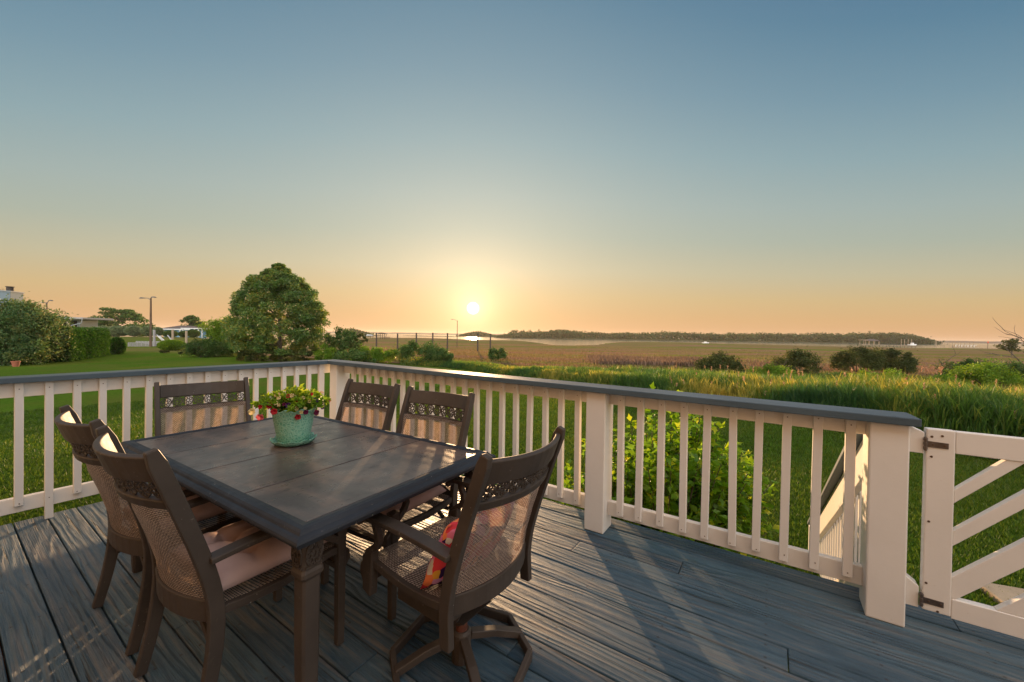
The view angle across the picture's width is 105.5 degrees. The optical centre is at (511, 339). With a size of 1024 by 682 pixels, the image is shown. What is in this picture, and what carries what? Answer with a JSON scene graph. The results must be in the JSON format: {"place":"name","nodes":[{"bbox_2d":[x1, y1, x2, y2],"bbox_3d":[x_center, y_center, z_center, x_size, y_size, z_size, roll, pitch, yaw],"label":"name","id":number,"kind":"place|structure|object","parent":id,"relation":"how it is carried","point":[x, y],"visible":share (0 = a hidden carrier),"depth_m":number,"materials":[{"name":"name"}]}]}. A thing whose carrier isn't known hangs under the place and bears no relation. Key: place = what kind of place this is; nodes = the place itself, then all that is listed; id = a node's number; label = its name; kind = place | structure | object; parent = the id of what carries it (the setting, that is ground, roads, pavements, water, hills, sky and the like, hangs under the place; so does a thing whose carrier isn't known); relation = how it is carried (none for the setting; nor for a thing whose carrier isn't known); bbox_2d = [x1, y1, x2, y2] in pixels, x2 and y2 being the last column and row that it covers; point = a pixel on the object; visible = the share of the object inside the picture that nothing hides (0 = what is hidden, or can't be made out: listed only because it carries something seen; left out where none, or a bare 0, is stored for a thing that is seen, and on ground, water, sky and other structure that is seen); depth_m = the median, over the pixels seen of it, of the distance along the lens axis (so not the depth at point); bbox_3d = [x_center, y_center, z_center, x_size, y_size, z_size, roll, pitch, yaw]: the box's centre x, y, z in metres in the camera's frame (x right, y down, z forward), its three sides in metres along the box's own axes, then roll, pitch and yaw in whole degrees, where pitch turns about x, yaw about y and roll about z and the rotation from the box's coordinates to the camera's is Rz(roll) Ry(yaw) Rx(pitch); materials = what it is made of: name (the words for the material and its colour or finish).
{"place":"outdoors","nodes":[
{"label":"outdoors","id":0,"kind":"place"},
{"bbox_2d":[55,317,113,326],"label":"porch house","id":1,"kind":"structure","parent":0,"point":[86,322],"depth_m":53.60,"materials":[{"name":"grey wood"}]},
{"bbox_2d":[0,386,1023,672],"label":"lawn grass","id":2,"kind":"structure","parent":0,"point":[974,508],"depth_m":7.71,"materials":[{"name":"green plant"}]},
{"bbox_2d":[0,337,1023,605],"bbox_3d":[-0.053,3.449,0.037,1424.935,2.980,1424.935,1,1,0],"label":"ground","id":3,"kind":"structure","parent":0,"point":[140,355],"depth_m":23.29,"materials":[{"name":"green plant"}]},
{"bbox_2d":[0,286,24,302],"bbox_3d":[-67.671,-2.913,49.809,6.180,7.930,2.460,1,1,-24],"label":"neighbour house","id":4,"kind":"structure","parent":3,"relation":"on","point":[12,293],"depth_m":50.21,"materials":[{"name":"grey"}]},
{"bbox_2d":[10,361,20,366],"bbox_3d":[-32.172,1.589,25.224,0.420,0.360,0.420,1,1,0],"label":"garden pot","id":5,"kind":"object","parent":3,"relation":"on","point":[15,363],"visible":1,"depth_m":25.12,"materials":[{"name":"ceramic"}]},
{"bbox_2d":[0,331,49,365],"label":"loose shrub","id":6,"kind":"object","parent":3,"relation":"on","point":[23,354],"visible":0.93,"depth_m":26.02,"materials":[{"name":"green plant"}]},
{"bbox_2d":[0,291,81,362],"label":"loose shrub","id":7,"kind":"object","parent":3,"relation":"on","point":[28,316],"visible":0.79,"depth_m":27.33,"materials":[{"name":"green plant"}]},
{"bbox_2d":[25,325,110,361],"bbox_3d":[-36.929,0.277,32.871,2.640,2.970,9.835,0,1,-33],"label":"clipped hedge","id":8,"kind":"object","parent":3,"relation":"on","point":[92,342],"visible":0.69,"depth_m":32.44,"materials":[{"name":"green plant"}]},
{"bbox_2d":[107,325,126,336],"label":"clipped shrub","id":9,"kind":"object","parent":3,"relation":"on","point":[116,330],"visible":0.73,"depth_m":106.59,"materials":[{"name":"green plant"}]},
{"bbox_2d":[110,336,126,354],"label":"clipped shrub","id":10,"kind":"object","parent":3,"relation":"on","point":[116,342],"visible":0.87,"depth_m":38.76,"materials":[{"name":"green plant"}]},
{"bbox_2d":[85,307,155,336],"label":"spreading tree","id":11,"kind":"object","parent":3,"relation":"on","point":[128,315],"visible":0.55,"depth_m":120.20,"materials":[{"name":"green plant"}]},
{"bbox_2d":[122,325,141,336],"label":"clipped shrub","id":12,"kind":"object","parent":3,"relation":"on","point":[133,330],"visible":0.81,"depth_m":106.79,"materials":[{"name":"green plant"}]},
{"bbox_2d":[140,326,154,336],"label":"clipped shrub","id":13,"kind":"object","parent":3,"relation":"on","point":[144,330],"visible":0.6,"depth_m":106.63,"materials":[{"name":"green plant"}]},
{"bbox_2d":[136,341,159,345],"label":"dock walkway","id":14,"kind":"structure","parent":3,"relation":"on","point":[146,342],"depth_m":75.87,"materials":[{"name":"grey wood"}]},
{"bbox_2d":[140,296,156,346],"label":"street lamp","id":15,"kind":"object","parent":3,"relation":"on","point":[150,333],"visible":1,"depth_m":56.89,"materials":[{"name":"metal"}]},
{"bbox_2d":[152,327,163,335],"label":"clipped shrub","id":16,"kind":"object","parent":3,"relation":"on","point":[159,330],"visible":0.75,"depth_m":103.49,"materials":[{"name":"green plant"}]},
{"bbox_2d":[162,330,177,336],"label":"clipped shrub","id":17,"kind":"object","parent":3,"relation":"on","point":[166,333],"visible":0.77,"depth_m":103.00,"materials":[{"name":"green plant"}]},
{"bbox_2d":[156,339,185,350],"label":"clipped shrub","id":18,"kind":"object","parent":3,"relation":"on","point":[172,345],"visible":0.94,"depth_m":47.23,"materials":[{"name":"green plant"}]},
{"bbox_2d":[178,330,184,336],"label":"clipped shrub","id":19,"kind":"object","parent":3,"relation":"on","point":[181,333],"visible":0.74,"depth_m":103.38,"materials":[{"name":"green plant"}]},
{"bbox_2d":[163,325,206,337],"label":"building","id":20,"kind":"structure","parent":3,"relation":"on","point":[177,328],"depth_m":112.59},
{"bbox_2d":[178,315,208,327],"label":"spreading tree","id":21,"kind":"object","parent":3,"relation":"on","point":[193,320],"visible":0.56,"depth_m":133.79,"materials":[{"name":"green plant"}]},
{"bbox_2d":[181,328,206,337],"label":"pergola","id":22,"kind":"object","parent":3,"relation":"on","point":[194,329],"visible":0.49,"depth_m":107.69,"materials":[{"name":"white wood"}]},
{"bbox_2d":[188,330,200,337],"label":"clipped shrub","id":23,"kind":"object","parent":3,"relation":"on","point":[193,333],"visible":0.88,"depth_m":103.36,"materials":[{"name":"green plant"}]},
{"bbox_2d":[193,346,210,356],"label":"loose shrub","id":24,"kind":"object","parent":3,"relation":"on","point":[199,350],"visible":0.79,"depth_m":36.28,"materials":[{"name":"green plant"}]},
{"bbox_2d":[177,334,235,357],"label":"loose shrub","id":25,"kind":"object","parent":3,"relation":"on","point":[214,350],"visible":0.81,"depth_m":36.84,"materials":[{"name":"green plant"}]},
{"bbox_2d":[196,316,245,348],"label":"loose shrub","id":26,"kind":"object","parent":3,"relation":"on","point":[213,330],"visible":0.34,"depth_m":40.12,"materials":[{"name":"green plant"}]},
{"bbox_2d":[219,263,330,359],"bbox_3d":[-20.672,-2.375,34.330,8.400,8.851,8.580,1,1,0],"label":"magnolia tree","id":27,"kind":"object","parent":3,"relation":"on","point":[281,284],"visible":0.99,"depth_m":32.72,"materials":[{"name":"green plant"}]},
{"bbox_2d":[236,347,314,361],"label":"undergrowth","id":28,"kind":"object","parent":3,"relation":"on","point":[255,356],"visible":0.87,"depth_m":32.58,"materials":[{"name":"green plant"}]},
{"bbox_2d":[312,343,336,359],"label":"loose shrub","id":29,"kind":"object","parent":3,"relation":"on","point":[328,352],"visible":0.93,"depth_m":32.58,"materials":[{"name":"green plant"}]},
{"bbox_2d":[323,325,362,352],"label":"dark bush","id":30,"kind":"object","parent":3,"relation":"on","point":[347,342],"visible":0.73,"depth_m":36.39,"materials":[{"name":"green plant"}]},
{"bbox_2d":[332,347,376,362],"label":"loose shrub","id":31,"kind":"object","parent":3,"relation":"on","point":[352,355],"visible":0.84,"depth_m":30.36,"materials":[{"name":"green plant"}]},
{"bbox_2d":[354,333,367,349],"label":"dark bush","id":32,"kind":"object","parent":3,"relation":"on","point":[363,337],"visible":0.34,"depth_m":37.89,"materials":[{"name":"green plant"}]},
{"bbox_2d":[348,344,398,362],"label":"marsh shrub","id":33,"kind":"object","parent":3,"relation":"on","point":[379,354],"visible":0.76,"depth_m":32.15,"materials":[{"name":"green plant"}]},
{"bbox_2d":[393,339,453,365],"bbox_3d":[-7.376,1.050,32.300,4.966,2.235,4.274,1,1,-23],"label":"marsh shrub","id":34,"kind":"object","parent":3,"relation":"on","point":[406,352],"visible":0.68,"depth_m":31.43,"materials":[{"name":"green plant"}]},
{"bbox_2d":[431,349,453,361],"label":"marsh shrub","id":35,"kind":"object","parent":3,"relation":"on","point":[444,355],"visible":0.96,"depth_m":30.73,"materials":[{"name":"green plant"}]},
{"bbox_2d":[488,347,507,359],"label":"marsh shrub","id":36,"kind":"object","parent":3,"relation":"on","point":[500,353],"visible":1,"depth_m":43.65,"materials":[{"name":"green plant"}]},
{"bbox_2d":[0,475,1023,681],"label":"wooden deck","id":37,"kind":"structure","parent":3,"relation":"on","point":[619,601],"depth_m":1.79,"materials":[{"name":"paint"}]},
{"bbox_2d":[54,405,241,655],"bbox_3d":[-1.675,0.801,1.901,0.580,0.992,0.729,1,1,32],"label":"patio chair","id":38,"kind":"object","parent":37,"relation":"on","point":[125,534],"visible":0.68,"depth_m":1.65,"materials":[{"name":"brown metal"}]},
{"bbox_2d":[181,487,226,521],"bbox_3d":[-1.621,0.826,1.988,0.436,0.082,0.440,1,1,32],"label":"seat cushion","id":39,"kind":"object","parent":38,"relation":"on","point":[205,511],"visible":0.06,"depth_m":1.87,"materials":[{"name":"beige fabric"}]},
{"bbox_2d":[0,359,333,518],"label":"deck railing","id":40,"kind":"object","parent":37,"relation":"on","point":[21,387],"visible":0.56,"depth_m":2.92,"materials":[{"name":"wood"}]},
{"bbox_2d":[154,377,251,493],"bbox_3d":[-2.000,0.788,2.584,0.729,0.992,0.580,1,1,45],"label":"patio chair","id":41,"kind":"object","parent":37,"relation":"on","point":[175,418],"visible":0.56,"depth_m":2.76,"materials":[{"name":"brown wicker"}]},
{"bbox_2d":[92,425,349,681],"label":"patio chair","id":42,"kind":"object","parent":37,"relation":"on","point":[186,581],"visible":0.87,"depth_m":1.29,"materials":[{"name":"brown metal"}]},
{"bbox_2d":[203,520,327,590],"bbox_3d":[-1.066,0.838,1.622,0.436,0.082,0.440,1,1,32],"label":"seat cushion","id":43,"kind":"object","parent":42,"relation":"on","point":[244,565],"visible":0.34,"depth_m":1.49,"materials":[{"name":"beige fabric"}]},
{"bbox_2d":[120,415,495,681],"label":"patio table","id":44,"kind":"object","parent":37,"relation":"on","point":[334,476],"visible":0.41,"depth_m":1.68,"materials":[{"name":"paint"}]},
{"bbox_2d":[270,432,316,446],"bbox_3d":[-1.214,0.558,2.167,0.232,0.034,0.234,1,1,0],"label":"plant saucer","id":45,"kind":"object","parent":44,"relation":"on","point":[289,444],"visible":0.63,"depth_m":2.09,"materials":[{"name":"green ceramic"}]},
{"bbox_2d":[270,405,316,443],"bbox_3d":[-1.212,0.470,2.166,0.227,0.196,0.228,1,1,0],"label":"flower pot","id":46,"kind":"object","parent":45,"relation":"on","point":[288,427],"visible":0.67,"depth_m":2.09,"materials":[{"name":"green ceramic"}]},
{"bbox_2d":[248,383,330,420],"bbox_3d":[-1.206,0.342,2.148,0.333,0.177,0.423,1,1,43],"label":"petunia plant","id":47,"kind":"object","parent":46,"relation":"in","point":[295,398],"visible":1,"depth_m":2.10,"materials":[{"name":"green plant"}]},
{"bbox_2d":[335,378,399,430],"bbox_3d":[-1.179,0.801,2.602,0.580,0.992,0.729,1,1,30],"label":"patio chair","id":48,"kind":"object","parent":37,"relation":"on","point":[365,413],"visible":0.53,"depth_m":2.86,"materials":[{"name":"brown wicker"}]},
{"bbox_2d":[321,386,474,620],"bbox_3d":[-0.617,0.814,2.226,0.580,0.992,0.729,1,1,30],"label":"patio chair","id":49,"kind":"object","parent":37,"relation":"on","point":[449,430],"visible":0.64,"depth_m":2.34,"materials":[{"name":"brown metal"}]},
{"bbox_2d":[380,485,446,514],"bbox_3d":[-0.668,0.839,2.138,0.436,0.082,0.440,1,1,30],"label":"seat cushion","id":50,"kind":"object","parent":49,"relation":"on","point":[421,498],"visible":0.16,"depth_m":2.05,"materials":[{"name":"beige fabric"}]},
{"bbox_2d":[357,426,565,681],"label":"swivel chair","id":51,"kind":"object","parent":37,"relation":"on","point":[485,557],"visible":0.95,"depth_m":1.44,"materials":[{"name":"brown metal"}]},
{"bbox_2d":[420,518,458,588],"bbox_3d":[-0.158,0.796,1.545,0.100,0.280,0.410,31,13,34],"label":"throw pillow","id":52,"kind":"object","parent":51,"relation":"on","point":[435,571],"visible":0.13,"depth_m":1.40,"materials":[{"name":"fabric"}]},
{"bbox_2d":[328,359,923,626],"bbox_3d":[-0.131,0.794,3.204,4.936,1.017,0.205,1,1,34],"label":"deck railing","id":53,"kind":"object","parent":37,"relation":"on","point":[885,582],"visible":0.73,"depth_m":2.25,"materials":[{"name":"paint"}]},
{"bbox_2d":[919,427,1023,638],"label":"deck gate","id":54,"kind":"structure","parent":53,"relation":"attached to","point":[943,588],"depth_m":1.74,"materials":[{"name":"white paint"}]},
{"bbox_2d":[558,381,779,557],"bbox_3d":[1.425,1.454,3.660,2.034,2.150,1.616,1,1,0],"label":"leafy shrub","id":55,"kind":"object","parent":3,"relation":"on","point":[718,499],"visible":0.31,"depth_m":3.28,"materials":[{"name":"green plant"}]},
{"bbox_2d":[347,342,1023,392],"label":"marsh grass","id":56,"kind":"structure","parent":3,"relation":"on","point":[536,358],"depth_m":58.10,"materials":[{"name":"green plant"}]},
{"bbox_2d":[583,353,790,367],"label":"dead reeds","id":57,"kind":"object","parent":3,"relation":"on","point":[600,359],"visible":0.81,"depth_m":44.05,"materials":[{"name":"beige plant"}]},
{"bbox_2d":[399,356,1023,460],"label":"reeds","id":58,"kind":"object","parent":3,"relation":"on","point":[985,409],"visible":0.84,"depth_m":12.05,"materials":[{"name":"green plant"}]},
{"bbox_2d":[669,365,1023,418],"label":"reed plumes","id":59,"kind":"object","parent":58,"relation":"on","point":[941,371],"visible":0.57,"depth_m":13.25,"materials":[{"name":"plant"}]},
{"bbox_2d":[690,350,746,372],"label":"marsh shrub","id":60,"kind":"object","parent":3,"relation":"on","point":[715,361],"visible":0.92,"depth_m":30.48,"materials":[{"name":"green plant"}]},
{"bbox_2d":[747,361,798,377],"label":"marsh shrub","id":61,"kind":"object","parent":3,"relation":"on","point":[779,370],"visible":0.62,"depth_m":26.68,"materials":[{"name":"green plant"}]},
{"bbox_2d":[765,341,822,374],"bbox_3d":[24.768,1.664,33.988,4.043,2.983,3.934,1,1,0],"label":"marsh shrub","id":62,"kind":"object","parent":3,"relation":"on","point":[798,359],"visible":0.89,"depth_m":33.38,"materials":[{"name":"green plant"}]},
{"bbox_2d":[817,370,853,379],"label":"marsh shrub","id":63,"kind":"object","parent":3,"relation":"on","point":[834,374],"visible":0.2,"depth_m":24.98,"materials":[{"name":"green plant"}]},
{"bbox_2d":[829,345,886,373],"bbox_3d":[34.478,1.972,38.943,4.841,2.992,4.089,1,1,0],"label":"marsh shrub","id":64,"kind":"object","parent":3,"relation":"on","point":[868,358],"visible":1,"depth_m":38.28,"materials":[{"name":"green plant"}]},
{"bbox_2d":[837,367,911,382],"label":"marsh shrub","id":65,"kind":"object","parent":3,"relation":"on","point":[893,373],"visible":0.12,"depth_m":23.70,"materials":[{"name":"green plant"}]},
{"bbox_2d":[863,345,922,374],"bbox_3d":[39.166,2.081,40.139,4.806,3.064,4.660,1,1,40],"label":"marsh shrub","id":66,"kind":"object","parent":3,"relation":"on","point":[906,364],"visible":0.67,"depth_m":39.12,"materials":[{"name":"green plant"}]},
{"bbox_2d":[926,373,964,387],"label":"marsh shrub","id":67,"kind":"object","parent":3,"relation":"on","point":[945,378],"visible":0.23,"depth_m":22.94,"materials":[{"name":"green plant"}]},
{"bbox_2d":[931,369,959,381],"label":"marsh shrub","id":68,"kind":"object","parent":3,"relation":"on","point":[943,373],"visible":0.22,"depth_m":28.94,"materials":[{"name":"green plant"}]},
{"bbox_2d":[932,355,1010,381],"bbox_3d":[36.007,2.359,30.148,4.841,2.241,3.989,1,1,0],"label":"marsh shrub","id":69,"kind":"object","parent":3,"relation":"on","point":[968,361],"visible":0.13,"depth_m":30.28,"materials":[{"name":"green plant"}]},
{"bbox_2d":[936,355,1023,387],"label":"marsh shrub","id":70,"kind":"object","parent":3,"relation":"on","point":[984,373],"visible":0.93,"depth_m":25.42,"materials":[{"name":"green plant"}]},
{"bbox_2d":[980,583,1023,603],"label":"paving slab","id":71,"kind":"structure","parent":3,"relation":"on","point":[994,590],"depth_m":3.88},
{"bbox_2d":[980,317,1023,364],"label":"dead tree","id":72,"kind":"object","parent":3,"relation":"on","point":[1017,338],"visible":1,"depth_m":27.91,"materials":[{"name":"wood"}]},
{"bbox_2d":[993,358,1023,386],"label":"marsh shrub","id":73,"kind":"object","parent":3,"relation":"on","point":[1016,365],"visible":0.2,"depth_m":26.77,"materials":[{"name":"green plant"}]},
{"bbox_2d":[993,338,1023,355],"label":"windswept tree","id":74,"kind":"object","parent":3,"relation":"on","point":[1010,343],"visible":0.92,"depth_m":117.52,"materials":[{"name":"green plant"}]},
{"bbox_2d":[0,0,1023,341],"label":"sky","id":75,"kind":"structure","parent":0,"point":[721,167],"materials":[{"name":"blue"}]},
{"bbox_2d":[120,333,1023,348],"bbox_3d":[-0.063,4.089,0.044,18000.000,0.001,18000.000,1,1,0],"label":"water","id":76,"kind":"structure","parent":0,"point":[573,342],"depth_m":380.37,"materials":[{"name":"grey liquid"}]},
{"bbox_2d":[128,342,148,345],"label":"dock walkway","id":77,"kind":"structure","parent":76,"relation":"on","point":[136,343],"depth_m":65.92,"materials":[{"name":"grey wood"}]},
{"bbox_2d":[153,330,155,345],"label":"dock piling","id":78,"kind":"object","parent":76,"relation":"on","point":[154,337],"visible":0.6,"depth_m":71.90,"materials":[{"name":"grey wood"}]},
{"bbox_2d":[171,329,173,339],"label":"dock piling","id":79,"kind":"object","parent":76,"relation":"on","point":[172,334],"visible":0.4,"depth_m":71.85,"materials":[{"name":"beige wood"}]},
{"bbox_2d":[185,331,187,342],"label":"dock piling","id":80,"kind":"object","parent":76,"relation":"on","point":[186,336],"visible":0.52,"depth_m":71.88,"materials":[{"name":"beige wood"}]},
{"bbox_2d":[377,333,390,338],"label":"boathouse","id":81,"kind":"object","parent":76,"relation":"on","point":[380,337],"visible":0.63,"depth_m":249.02,"materials":[{"name":"beige wood"}]},
{"bbox_2d":[865,345,915,347],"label":"pier","id":82,"kind":"structure","parent":76,"relation":"on","point":[898,345],"depth_m":257.27,"materials":[{"name":"white wood"}]},
{"bbox_2d":[863,339,878,344],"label":"gazebo","id":83,"kind":"object","parent":82,"relation":"on","point":[869,340],"visible":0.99,"depth_m":270.31,"materials":[{"name":"white wood"}]},
{"bbox_2d":[304,331,1023,343],"bbox_3d":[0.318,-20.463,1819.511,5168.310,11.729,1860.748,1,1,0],"label":"shore","id":84,"kind":"structure","parent":0,"point":[996,342],"depth_m":2369.54,"materials":[{"name":"beige sand"}]},
{"bbox_2d":[546,338,889,343],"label":"island","id":85,"kind":"structure","parent":0,"point":[708,340],"depth_m":537.84,"materials":[{"name":"green plant"}]},
{"bbox_2d":[348,328,943,344],"bbox_3d":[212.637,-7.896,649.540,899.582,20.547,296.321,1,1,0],"label":"wood","id":86,"kind":"object","parent":85,"relation":"on","point":[882,338],"visible":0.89,"depth_m":553.92,"materials":[{"name":"green plant"}]},
{"bbox_3d":[2.899,2.032,2.603,1.070,1.247,1.950,1,1,34],"label":"deck stairs","id":87,"kind":"object","parent":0,"visible":0},
{"bbox_2d":[807,433,862,587],"bbox_3d":[2.724,1.707,3.292,0.170,2.599,3.100,1,1,34],"label":"stair railing","id":88,"kind":"object","parent":87,"relation":"attached to","point":[831,523],"visible":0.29,"depth_m":2.98,"materials":[{"name":"paint"}]}
]}

